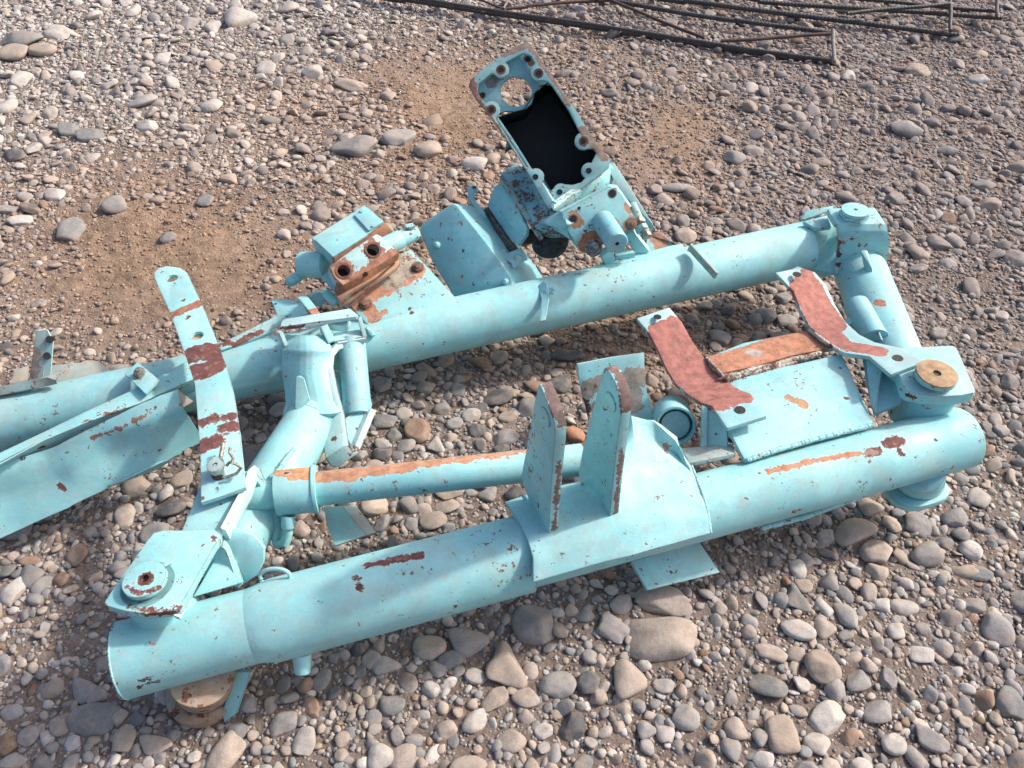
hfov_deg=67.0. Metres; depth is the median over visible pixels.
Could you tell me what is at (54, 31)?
river stone
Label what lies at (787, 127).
river stone
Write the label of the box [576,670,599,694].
river stone
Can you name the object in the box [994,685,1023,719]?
river stone
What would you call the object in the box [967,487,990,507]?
river stone
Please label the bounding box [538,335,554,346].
river stone
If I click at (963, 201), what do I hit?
river stone
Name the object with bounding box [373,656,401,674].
river stone
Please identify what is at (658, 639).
river stone
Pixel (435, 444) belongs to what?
river stone
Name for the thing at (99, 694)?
river stone
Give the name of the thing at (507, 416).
river stone
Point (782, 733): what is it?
river stone
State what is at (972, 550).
river stone
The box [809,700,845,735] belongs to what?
river stone
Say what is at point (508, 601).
river stone
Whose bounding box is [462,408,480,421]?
river stone
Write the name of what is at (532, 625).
river stone
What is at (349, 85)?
river stone
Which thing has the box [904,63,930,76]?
river stone
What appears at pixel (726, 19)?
reinforcing rod
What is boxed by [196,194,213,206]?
river stone
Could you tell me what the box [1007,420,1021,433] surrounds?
river stone
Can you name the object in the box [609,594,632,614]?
river stone
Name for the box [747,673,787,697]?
river stone
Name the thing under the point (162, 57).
river stone
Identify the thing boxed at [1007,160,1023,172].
river stone
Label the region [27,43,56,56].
river stone
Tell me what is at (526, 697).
river stone
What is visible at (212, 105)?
river stone
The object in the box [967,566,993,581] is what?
river stone
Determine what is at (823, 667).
river stone
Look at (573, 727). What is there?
river stone
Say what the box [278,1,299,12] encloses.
river stone
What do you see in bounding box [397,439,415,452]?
river stone
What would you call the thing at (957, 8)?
reinforcing rod
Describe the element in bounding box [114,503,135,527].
river stone
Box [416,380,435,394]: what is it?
river stone
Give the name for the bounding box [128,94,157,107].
river stone
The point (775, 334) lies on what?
river stone
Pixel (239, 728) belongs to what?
river stone
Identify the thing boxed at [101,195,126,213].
river stone
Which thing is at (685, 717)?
river stone
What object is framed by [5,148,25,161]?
river stone
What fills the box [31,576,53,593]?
river stone
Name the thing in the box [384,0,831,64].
reinforcing rod
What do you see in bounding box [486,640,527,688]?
river stone
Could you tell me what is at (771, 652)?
river stone
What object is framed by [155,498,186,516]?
river stone
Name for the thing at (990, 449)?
river stone
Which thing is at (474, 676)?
river stone
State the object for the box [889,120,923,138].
river stone
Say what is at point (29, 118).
river stone
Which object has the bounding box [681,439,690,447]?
river stone
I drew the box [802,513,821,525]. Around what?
river stone
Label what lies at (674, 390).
river stone
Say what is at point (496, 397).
river stone
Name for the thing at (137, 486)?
river stone
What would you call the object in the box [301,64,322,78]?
river stone
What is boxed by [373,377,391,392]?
river stone
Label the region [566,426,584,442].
river stone
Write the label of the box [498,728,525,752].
river stone
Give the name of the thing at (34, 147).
river stone
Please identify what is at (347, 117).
river stone
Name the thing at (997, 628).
river stone
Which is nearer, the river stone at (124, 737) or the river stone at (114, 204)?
the river stone at (124, 737)
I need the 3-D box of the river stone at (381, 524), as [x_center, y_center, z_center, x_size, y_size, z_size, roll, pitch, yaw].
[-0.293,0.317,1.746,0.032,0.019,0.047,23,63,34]
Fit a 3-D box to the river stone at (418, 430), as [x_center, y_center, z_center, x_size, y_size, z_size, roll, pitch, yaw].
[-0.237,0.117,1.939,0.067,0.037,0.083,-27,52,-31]
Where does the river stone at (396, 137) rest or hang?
on the ground
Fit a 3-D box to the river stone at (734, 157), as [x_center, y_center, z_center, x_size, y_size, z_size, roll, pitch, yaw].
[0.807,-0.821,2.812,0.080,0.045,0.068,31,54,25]
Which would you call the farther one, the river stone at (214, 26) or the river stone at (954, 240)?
the river stone at (214, 26)
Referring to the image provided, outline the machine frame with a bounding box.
[0,41,985,727]
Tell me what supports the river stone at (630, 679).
on the ground
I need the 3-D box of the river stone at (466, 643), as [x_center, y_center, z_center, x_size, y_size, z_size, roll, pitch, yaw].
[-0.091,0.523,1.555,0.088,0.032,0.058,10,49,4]
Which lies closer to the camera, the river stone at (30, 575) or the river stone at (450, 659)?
the river stone at (450, 659)
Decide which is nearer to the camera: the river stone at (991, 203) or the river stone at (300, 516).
the river stone at (300, 516)
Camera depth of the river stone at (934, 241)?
2.46 m
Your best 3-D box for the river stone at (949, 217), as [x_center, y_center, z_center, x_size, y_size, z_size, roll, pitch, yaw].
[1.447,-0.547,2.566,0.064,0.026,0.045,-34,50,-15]
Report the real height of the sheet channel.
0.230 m
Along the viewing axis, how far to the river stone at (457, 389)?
2.04 m
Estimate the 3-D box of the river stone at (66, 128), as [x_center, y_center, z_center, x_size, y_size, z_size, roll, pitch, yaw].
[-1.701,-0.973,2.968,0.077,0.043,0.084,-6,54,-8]
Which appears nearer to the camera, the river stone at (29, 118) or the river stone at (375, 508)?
the river stone at (375, 508)
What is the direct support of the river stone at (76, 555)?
on the ground
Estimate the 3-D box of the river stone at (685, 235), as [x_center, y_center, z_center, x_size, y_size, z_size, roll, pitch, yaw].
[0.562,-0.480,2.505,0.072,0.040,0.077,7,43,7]
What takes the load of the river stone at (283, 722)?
on the ground
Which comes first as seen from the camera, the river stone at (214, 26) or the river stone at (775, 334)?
the river stone at (775, 334)
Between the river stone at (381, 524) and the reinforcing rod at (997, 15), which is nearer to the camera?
the river stone at (381, 524)
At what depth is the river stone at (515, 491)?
1.79 m
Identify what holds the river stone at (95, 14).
on the ground
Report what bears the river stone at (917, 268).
on the ground
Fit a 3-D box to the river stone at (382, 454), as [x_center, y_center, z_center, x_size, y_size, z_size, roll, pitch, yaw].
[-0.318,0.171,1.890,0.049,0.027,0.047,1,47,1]
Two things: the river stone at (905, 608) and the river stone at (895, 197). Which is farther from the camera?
the river stone at (895, 197)
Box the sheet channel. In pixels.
[0,389,199,537]
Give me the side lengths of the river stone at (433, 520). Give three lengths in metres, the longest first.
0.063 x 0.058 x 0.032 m
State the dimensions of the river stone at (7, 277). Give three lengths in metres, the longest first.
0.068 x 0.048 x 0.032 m
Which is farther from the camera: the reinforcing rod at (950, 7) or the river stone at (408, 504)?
the reinforcing rod at (950, 7)
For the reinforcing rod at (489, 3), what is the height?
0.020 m
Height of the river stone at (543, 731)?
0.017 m
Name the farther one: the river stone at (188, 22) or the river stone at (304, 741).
the river stone at (188, 22)
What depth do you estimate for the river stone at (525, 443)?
1.91 m
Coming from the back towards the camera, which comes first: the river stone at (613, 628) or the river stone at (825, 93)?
the river stone at (825, 93)
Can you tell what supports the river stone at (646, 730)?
on the ground
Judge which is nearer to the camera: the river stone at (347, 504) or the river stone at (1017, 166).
the river stone at (347, 504)
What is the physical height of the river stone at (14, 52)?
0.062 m
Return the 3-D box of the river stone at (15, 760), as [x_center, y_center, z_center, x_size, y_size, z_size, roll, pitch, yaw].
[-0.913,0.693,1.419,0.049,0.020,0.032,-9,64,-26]
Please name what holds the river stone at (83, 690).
on the ground
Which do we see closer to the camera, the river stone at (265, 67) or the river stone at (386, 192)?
the river stone at (386, 192)
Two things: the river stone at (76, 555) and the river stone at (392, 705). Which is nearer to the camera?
the river stone at (392, 705)
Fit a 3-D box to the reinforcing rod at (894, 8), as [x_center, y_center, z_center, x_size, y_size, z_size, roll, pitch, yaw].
[1.773,-1.720,3.541,0.511,0.027,0.026,-7,47,-7]
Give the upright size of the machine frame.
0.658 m
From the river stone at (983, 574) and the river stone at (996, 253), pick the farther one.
the river stone at (996, 253)
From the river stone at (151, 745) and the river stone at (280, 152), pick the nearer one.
the river stone at (151, 745)
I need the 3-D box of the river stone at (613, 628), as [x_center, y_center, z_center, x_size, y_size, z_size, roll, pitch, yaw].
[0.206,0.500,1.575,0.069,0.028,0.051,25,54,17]
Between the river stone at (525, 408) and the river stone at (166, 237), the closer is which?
the river stone at (525, 408)
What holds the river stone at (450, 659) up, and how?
on the ground
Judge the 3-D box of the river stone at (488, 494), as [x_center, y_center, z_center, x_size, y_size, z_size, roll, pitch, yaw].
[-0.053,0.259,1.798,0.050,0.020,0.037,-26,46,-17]
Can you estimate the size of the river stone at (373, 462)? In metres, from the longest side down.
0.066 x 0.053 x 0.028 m
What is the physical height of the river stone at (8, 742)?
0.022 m
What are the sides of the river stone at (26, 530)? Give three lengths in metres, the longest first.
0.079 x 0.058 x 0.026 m
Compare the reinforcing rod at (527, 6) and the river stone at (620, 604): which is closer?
the river stone at (620, 604)
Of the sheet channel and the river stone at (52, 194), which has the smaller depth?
the sheet channel
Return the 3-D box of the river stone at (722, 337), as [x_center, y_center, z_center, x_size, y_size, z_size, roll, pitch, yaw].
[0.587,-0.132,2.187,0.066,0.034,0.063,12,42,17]
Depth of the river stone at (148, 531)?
1.73 m
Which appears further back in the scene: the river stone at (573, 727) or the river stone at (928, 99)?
the river stone at (928, 99)
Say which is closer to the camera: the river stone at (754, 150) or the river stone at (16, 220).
the river stone at (16, 220)
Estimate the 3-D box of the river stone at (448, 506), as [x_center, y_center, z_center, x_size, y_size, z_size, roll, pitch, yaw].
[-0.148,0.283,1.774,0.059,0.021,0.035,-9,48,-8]
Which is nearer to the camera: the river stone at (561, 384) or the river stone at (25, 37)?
the river stone at (561, 384)
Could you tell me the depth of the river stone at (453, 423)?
1.95 m
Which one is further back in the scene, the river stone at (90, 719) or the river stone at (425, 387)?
the river stone at (425, 387)
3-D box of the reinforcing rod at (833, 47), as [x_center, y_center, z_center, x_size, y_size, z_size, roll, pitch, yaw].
[1.381,-1.451,3.322,0.019,0.046,0.249,9,48,9]
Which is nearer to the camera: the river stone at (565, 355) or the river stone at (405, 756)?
the river stone at (405, 756)
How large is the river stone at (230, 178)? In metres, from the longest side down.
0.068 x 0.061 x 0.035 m
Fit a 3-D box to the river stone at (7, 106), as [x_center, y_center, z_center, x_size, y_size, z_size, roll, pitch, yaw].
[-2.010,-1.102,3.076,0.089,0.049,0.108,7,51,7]
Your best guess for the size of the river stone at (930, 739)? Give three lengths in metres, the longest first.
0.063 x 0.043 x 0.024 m
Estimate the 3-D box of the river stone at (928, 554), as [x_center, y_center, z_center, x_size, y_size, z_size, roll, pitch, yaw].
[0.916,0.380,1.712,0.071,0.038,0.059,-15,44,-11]
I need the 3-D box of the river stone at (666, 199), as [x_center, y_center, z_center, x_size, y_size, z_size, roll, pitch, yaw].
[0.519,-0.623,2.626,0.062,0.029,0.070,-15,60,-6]
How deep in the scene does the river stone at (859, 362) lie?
2.12 m
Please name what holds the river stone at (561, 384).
on the ground
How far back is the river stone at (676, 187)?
2.66 m
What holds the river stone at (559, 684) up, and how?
on the ground
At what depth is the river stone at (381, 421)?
1.95 m
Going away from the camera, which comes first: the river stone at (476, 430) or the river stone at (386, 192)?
the river stone at (476, 430)
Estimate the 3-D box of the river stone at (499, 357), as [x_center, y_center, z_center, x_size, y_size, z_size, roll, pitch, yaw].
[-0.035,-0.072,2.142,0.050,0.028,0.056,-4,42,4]
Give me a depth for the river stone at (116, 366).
2.07 m
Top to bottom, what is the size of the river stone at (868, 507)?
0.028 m
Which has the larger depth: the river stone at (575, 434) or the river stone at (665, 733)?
the river stone at (575, 434)
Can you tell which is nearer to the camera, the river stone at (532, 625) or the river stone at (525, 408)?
the river stone at (532, 625)
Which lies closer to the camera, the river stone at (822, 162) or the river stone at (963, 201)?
the river stone at (963, 201)
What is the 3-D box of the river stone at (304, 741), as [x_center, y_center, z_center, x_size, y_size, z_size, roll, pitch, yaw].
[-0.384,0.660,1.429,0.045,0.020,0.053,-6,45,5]
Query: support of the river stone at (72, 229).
on the ground
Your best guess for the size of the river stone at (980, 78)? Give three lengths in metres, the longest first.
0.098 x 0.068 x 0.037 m
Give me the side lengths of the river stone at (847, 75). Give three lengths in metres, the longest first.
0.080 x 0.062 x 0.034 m
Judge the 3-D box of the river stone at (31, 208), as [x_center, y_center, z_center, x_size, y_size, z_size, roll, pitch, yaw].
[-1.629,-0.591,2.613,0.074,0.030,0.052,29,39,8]
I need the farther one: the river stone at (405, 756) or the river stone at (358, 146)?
the river stone at (358, 146)
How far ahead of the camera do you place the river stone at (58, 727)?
1.45 m
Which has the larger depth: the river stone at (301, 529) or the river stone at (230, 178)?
the river stone at (230, 178)
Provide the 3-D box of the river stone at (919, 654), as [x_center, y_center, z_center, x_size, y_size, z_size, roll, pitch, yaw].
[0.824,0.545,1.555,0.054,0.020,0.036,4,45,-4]
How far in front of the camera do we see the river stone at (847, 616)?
1.60 m
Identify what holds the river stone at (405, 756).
on the ground
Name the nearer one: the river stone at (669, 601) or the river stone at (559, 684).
the river stone at (559, 684)
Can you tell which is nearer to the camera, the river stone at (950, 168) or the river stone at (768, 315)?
the river stone at (768, 315)
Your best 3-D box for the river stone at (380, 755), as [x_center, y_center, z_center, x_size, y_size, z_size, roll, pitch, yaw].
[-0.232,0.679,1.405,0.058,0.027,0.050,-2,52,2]
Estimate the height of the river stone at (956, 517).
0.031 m
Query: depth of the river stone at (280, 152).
2.86 m
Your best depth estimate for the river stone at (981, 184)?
2.69 m
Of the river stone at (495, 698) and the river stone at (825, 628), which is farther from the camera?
the river stone at (825, 628)
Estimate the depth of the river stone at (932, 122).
2.96 m
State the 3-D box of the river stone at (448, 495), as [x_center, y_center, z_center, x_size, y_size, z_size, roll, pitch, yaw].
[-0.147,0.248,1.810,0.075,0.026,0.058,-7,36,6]
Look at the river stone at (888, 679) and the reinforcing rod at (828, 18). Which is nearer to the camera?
the river stone at (888, 679)
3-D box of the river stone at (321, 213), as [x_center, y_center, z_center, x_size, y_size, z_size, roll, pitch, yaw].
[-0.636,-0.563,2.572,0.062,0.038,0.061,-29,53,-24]
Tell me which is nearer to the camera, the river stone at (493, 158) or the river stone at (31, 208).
the river stone at (31, 208)
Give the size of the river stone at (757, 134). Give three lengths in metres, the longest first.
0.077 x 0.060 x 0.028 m
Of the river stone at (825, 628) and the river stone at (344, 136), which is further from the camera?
the river stone at (344, 136)
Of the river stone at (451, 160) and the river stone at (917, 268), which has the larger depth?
the river stone at (451, 160)
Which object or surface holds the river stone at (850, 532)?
on the ground
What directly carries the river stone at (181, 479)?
on the ground
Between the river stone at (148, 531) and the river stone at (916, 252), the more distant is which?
the river stone at (916, 252)
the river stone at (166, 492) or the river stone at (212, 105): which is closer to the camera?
the river stone at (166, 492)
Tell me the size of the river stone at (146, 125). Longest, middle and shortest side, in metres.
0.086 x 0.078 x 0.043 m
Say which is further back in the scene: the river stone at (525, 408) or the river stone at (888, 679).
the river stone at (525, 408)
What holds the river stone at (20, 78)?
on the ground
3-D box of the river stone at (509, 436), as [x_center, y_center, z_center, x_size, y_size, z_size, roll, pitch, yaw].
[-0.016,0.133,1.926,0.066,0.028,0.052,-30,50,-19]
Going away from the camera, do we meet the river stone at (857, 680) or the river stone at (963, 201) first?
the river stone at (857, 680)
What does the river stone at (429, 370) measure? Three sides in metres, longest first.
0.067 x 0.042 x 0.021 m
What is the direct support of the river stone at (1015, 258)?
on the ground
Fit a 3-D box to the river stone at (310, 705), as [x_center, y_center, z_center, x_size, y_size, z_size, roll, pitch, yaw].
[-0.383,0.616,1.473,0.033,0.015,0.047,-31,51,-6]
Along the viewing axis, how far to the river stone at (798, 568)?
1.68 m
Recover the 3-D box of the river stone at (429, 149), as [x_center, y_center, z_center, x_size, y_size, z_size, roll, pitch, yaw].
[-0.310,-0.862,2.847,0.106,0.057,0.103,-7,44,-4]
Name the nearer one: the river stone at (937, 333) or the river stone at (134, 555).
the river stone at (134, 555)
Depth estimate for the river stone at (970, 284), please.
2.31 m
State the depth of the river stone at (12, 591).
1.63 m
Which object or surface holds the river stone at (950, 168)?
on the ground
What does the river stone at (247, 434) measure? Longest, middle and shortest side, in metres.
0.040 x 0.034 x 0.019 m
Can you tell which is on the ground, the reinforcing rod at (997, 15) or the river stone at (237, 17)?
the river stone at (237, 17)
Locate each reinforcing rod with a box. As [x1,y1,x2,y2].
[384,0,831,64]
[480,0,506,10]
[480,0,609,13]
[604,0,830,32]
[611,0,705,38]
[655,0,959,36]
[721,32,830,42]
[747,0,1002,20]
[831,29,835,62]
[846,2,950,15]
[853,0,994,12]
[948,0,952,32]
[995,0,999,18]
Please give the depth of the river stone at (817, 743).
1.42 m
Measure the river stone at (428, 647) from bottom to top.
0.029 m
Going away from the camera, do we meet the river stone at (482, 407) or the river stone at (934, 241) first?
the river stone at (482, 407)
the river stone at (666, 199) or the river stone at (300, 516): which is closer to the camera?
the river stone at (300, 516)
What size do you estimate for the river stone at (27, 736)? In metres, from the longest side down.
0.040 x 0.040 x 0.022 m
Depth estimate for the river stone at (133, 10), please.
3.71 m
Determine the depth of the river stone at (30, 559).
1.69 m
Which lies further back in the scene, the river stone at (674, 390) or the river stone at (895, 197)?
the river stone at (895, 197)
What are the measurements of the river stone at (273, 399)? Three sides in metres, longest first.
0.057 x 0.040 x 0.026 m
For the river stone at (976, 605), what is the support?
on the ground
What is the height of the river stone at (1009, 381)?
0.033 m
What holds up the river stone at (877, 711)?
on the ground
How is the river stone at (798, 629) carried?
on the ground
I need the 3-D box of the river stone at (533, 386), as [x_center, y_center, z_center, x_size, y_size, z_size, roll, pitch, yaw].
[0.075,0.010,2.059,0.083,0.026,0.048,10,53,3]
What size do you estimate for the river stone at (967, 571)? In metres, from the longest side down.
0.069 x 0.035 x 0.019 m
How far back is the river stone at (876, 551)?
1.71 m
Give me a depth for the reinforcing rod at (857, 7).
3.61 m
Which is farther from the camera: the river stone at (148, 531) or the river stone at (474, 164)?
the river stone at (474, 164)
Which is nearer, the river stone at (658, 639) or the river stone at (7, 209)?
the river stone at (658, 639)
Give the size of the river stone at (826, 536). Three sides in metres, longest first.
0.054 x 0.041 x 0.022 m
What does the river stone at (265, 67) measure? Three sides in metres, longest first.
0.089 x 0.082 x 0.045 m
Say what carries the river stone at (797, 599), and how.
on the ground
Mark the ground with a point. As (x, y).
(226, 242)
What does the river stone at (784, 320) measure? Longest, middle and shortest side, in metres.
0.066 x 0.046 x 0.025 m
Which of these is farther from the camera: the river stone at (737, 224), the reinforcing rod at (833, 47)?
the reinforcing rod at (833, 47)
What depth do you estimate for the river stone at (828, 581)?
1.66 m
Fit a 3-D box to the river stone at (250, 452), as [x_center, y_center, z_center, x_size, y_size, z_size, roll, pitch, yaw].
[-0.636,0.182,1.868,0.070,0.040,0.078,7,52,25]
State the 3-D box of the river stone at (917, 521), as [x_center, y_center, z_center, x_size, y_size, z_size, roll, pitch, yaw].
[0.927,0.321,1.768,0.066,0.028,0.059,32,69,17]
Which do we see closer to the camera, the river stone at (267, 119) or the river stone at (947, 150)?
the river stone at (947, 150)
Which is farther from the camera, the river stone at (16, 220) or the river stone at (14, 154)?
the river stone at (14, 154)
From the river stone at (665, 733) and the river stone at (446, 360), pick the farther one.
the river stone at (446, 360)
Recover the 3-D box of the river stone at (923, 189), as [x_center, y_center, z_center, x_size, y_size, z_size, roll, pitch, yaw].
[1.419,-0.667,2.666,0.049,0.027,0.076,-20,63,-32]
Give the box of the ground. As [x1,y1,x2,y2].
[0,0,1023,767]
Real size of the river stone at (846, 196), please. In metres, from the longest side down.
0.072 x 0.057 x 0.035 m
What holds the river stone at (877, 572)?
on the ground
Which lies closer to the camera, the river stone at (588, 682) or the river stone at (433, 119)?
the river stone at (588, 682)
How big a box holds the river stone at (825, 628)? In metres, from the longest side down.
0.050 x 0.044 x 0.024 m
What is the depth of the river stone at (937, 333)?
2.18 m
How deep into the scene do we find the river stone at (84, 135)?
2.92 m
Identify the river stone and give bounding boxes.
[0,43,27,60]
[0,98,17,113]
[0,205,17,213]
[0,271,15,285]
[0,524,32,540]
[0,576,26,606]
[0,730,18,757]
[0,752,27,767]
[1,31,43,44]
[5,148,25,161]
[6,215,33,225]
[9,71,33,87]
[17,725,38,746]
[18,555,40,565]
[19,112,37,124]
[19,203,39,214]
[20,564,44,587]
[24,142,42,154]
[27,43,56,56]
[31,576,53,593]
[43,24,75,39]
[44,188,65,200]
[49,713,69,736]
[56,217,85,241]
[57,121,79,136]
[65,543,88,566]
[66,702,120,736]
[72,677,96,704]
[75,128,104,142]
[84,9,102,19]
[86,686,108,703]
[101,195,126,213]
[109,364,128,369]
[112,724,136,752]
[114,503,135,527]
[121,477,150,497]
[124,4,140,16]
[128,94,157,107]
[131,545,143,561]
[136,120,157,131]
[139,734,171,755]
[140,522,169,543]
[154,52,170,63]
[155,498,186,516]
[157,483,173,501]
[159,232,176,243]
[169,470,192,488]
[179,17,199,29]
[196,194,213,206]
[199,98,222,112]
[203,20,221,32]
[205,730,245,767]
[219,173,236,184]
[224,7,257,27]
[226,721,248,737]
[238,416,247,430]
[241,428,255,441]
[242,444,261,470]
[256,60,275,74]
[261,115,280,124]
[267,393,284,405]
[269,711,297,736]
[272,148,287,157]
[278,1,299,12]
[292,520,310,537]
[292,726,315,755]
[295,513,309,520]
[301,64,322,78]
[302,695,319,718]
[311,205,330,221]
[330,135,377,157]
[333,77,368,91]
[338,132,353,140]
[338,502,355,505]
[340,113,356,120]
[361,499,388,516]
[363,459,382,466]
[368,743,393,767]
[372,447,391,461]
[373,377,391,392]
[373,414,397,428]
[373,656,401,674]
[374,514,389,532]
[377,186,396,200]
[379,129,416,145]
[380,696,404,715]
[389,743,418,767]
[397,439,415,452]
[398,496,417,513]
[404,418,430,443]
[413,141,441,157]
[413,635,446,660]
[415,363,437,376]
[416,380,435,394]
[419,511,446,529]
[422,114,442,125]
[427,436,444,452]
[435,490,464,499]
[435,500,459,513]
[438,353,453,367]
[438,650,465,669]
[446,156,460,164]
[446,417,462,429]
[447,627,489,657]
[451,383,464,396]
[461,157,487,171]
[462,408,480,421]
[462,708,486,733]
[464,667,487,684]
[466,357,492,372]
[467,402,487,413]
[468,423,483,436]
[477,487,496,501]
[480,685,507,711]
[483,389,513,405]
[485,153,500,164]
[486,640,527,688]
[491,350,507,364]
[494,429,519,444]
[498,411,517,422]
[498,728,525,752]
[501,597,516,603]
[504,485,522,499]
[511,687,539,707]
[512,604,553,645]
[517,397,535,417]
[523,436,528,448]
[525,381,544,392]
[534,723,552,739]
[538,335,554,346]
[539,671,576,698]
[547,375,570,393]
[550,349,584,360]
[559,711,585,742]
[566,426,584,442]
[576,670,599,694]
[596,611,629,643]
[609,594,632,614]
[614,659,647,699]
[628,616,696,661]
[635,586,692,616]
[637,720,656,739]
[647,184,662,194]
[655,193,673,206]
[656,725,674,742]
[660,183,695,191]
[668,386,693,404]
[671,703,699,731]
[675,227,696,243]
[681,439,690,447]
[708,330,731,345]
[723,150,745,164]
[726,218,745,230]
[744,145,763,155]
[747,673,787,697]
[749,128,764,139]
[754,643,787,662]
[756,308,776,323]
[764,714,800,754]
[770,332,788,337]
[772,104,792,112]
[776,122,796,130]
[776,314,797,325]
[780,619,816,640]
[787,582,811,612]
[789,559,806,578]
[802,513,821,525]
[803,732,830,755]
[804,649,841,684]
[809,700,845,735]
[812,157,830,166]
[813,617,836,639]
[816,529,835,544]
[817,89,834,97]
[819,573,838,590]
[833,603,857,627]
[834,518,877,546]
[836,191,857,202]
[840,70,855,80]
[846,669,871,691]
[856,358,863,367]
[856,497,884,516]
[859,539,892,563]
[863,700,891,723]
[865,562,888,581]
[879,667,897,688]
[881,733,906,755]
[882,515,901,532]
[884,191,903,204]
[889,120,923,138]
[890,599,918,616]
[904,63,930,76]
[905,511,931,537]
[907,244,929,259]
[909,263,927,272]
[909,646,934,662]
[910,541,944,566]
[915,725,949,753]
[916,182,931,196]
[919,92,934,106]
[924,118,940,126]
[927,234,951,249]
[929,327,946,338]
[937,145,958,155]
[940,212,956,224]
[941,508,967,527]
[945,164,960,174]
[945,233,965,247]
[951,564,978,577]
[955,195,972,207]
[958,540,982,560]
[962,277,980,296]
[963,598,985,613]
[966,74,989,83]
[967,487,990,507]
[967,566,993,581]
[972,179,995,190]
[978,197,1000,210]
[980,611,1015,646]
[984,443,994,456]
[987,249,1005,259]
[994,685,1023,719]
[1001,250,1023,267]
[1001,373,1019,390]
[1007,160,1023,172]
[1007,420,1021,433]
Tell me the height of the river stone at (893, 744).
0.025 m
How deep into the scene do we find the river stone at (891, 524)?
1.76 m
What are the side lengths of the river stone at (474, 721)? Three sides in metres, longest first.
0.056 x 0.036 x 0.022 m
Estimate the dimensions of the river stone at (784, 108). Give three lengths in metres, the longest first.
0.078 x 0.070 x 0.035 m
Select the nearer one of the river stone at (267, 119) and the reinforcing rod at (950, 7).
the river stone at (267, 119)
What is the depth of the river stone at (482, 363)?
2.11 m
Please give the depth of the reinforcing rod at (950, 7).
3.49 m
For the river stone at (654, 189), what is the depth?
2.64 m
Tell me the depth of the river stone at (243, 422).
1.94 m
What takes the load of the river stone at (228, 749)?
on the ground

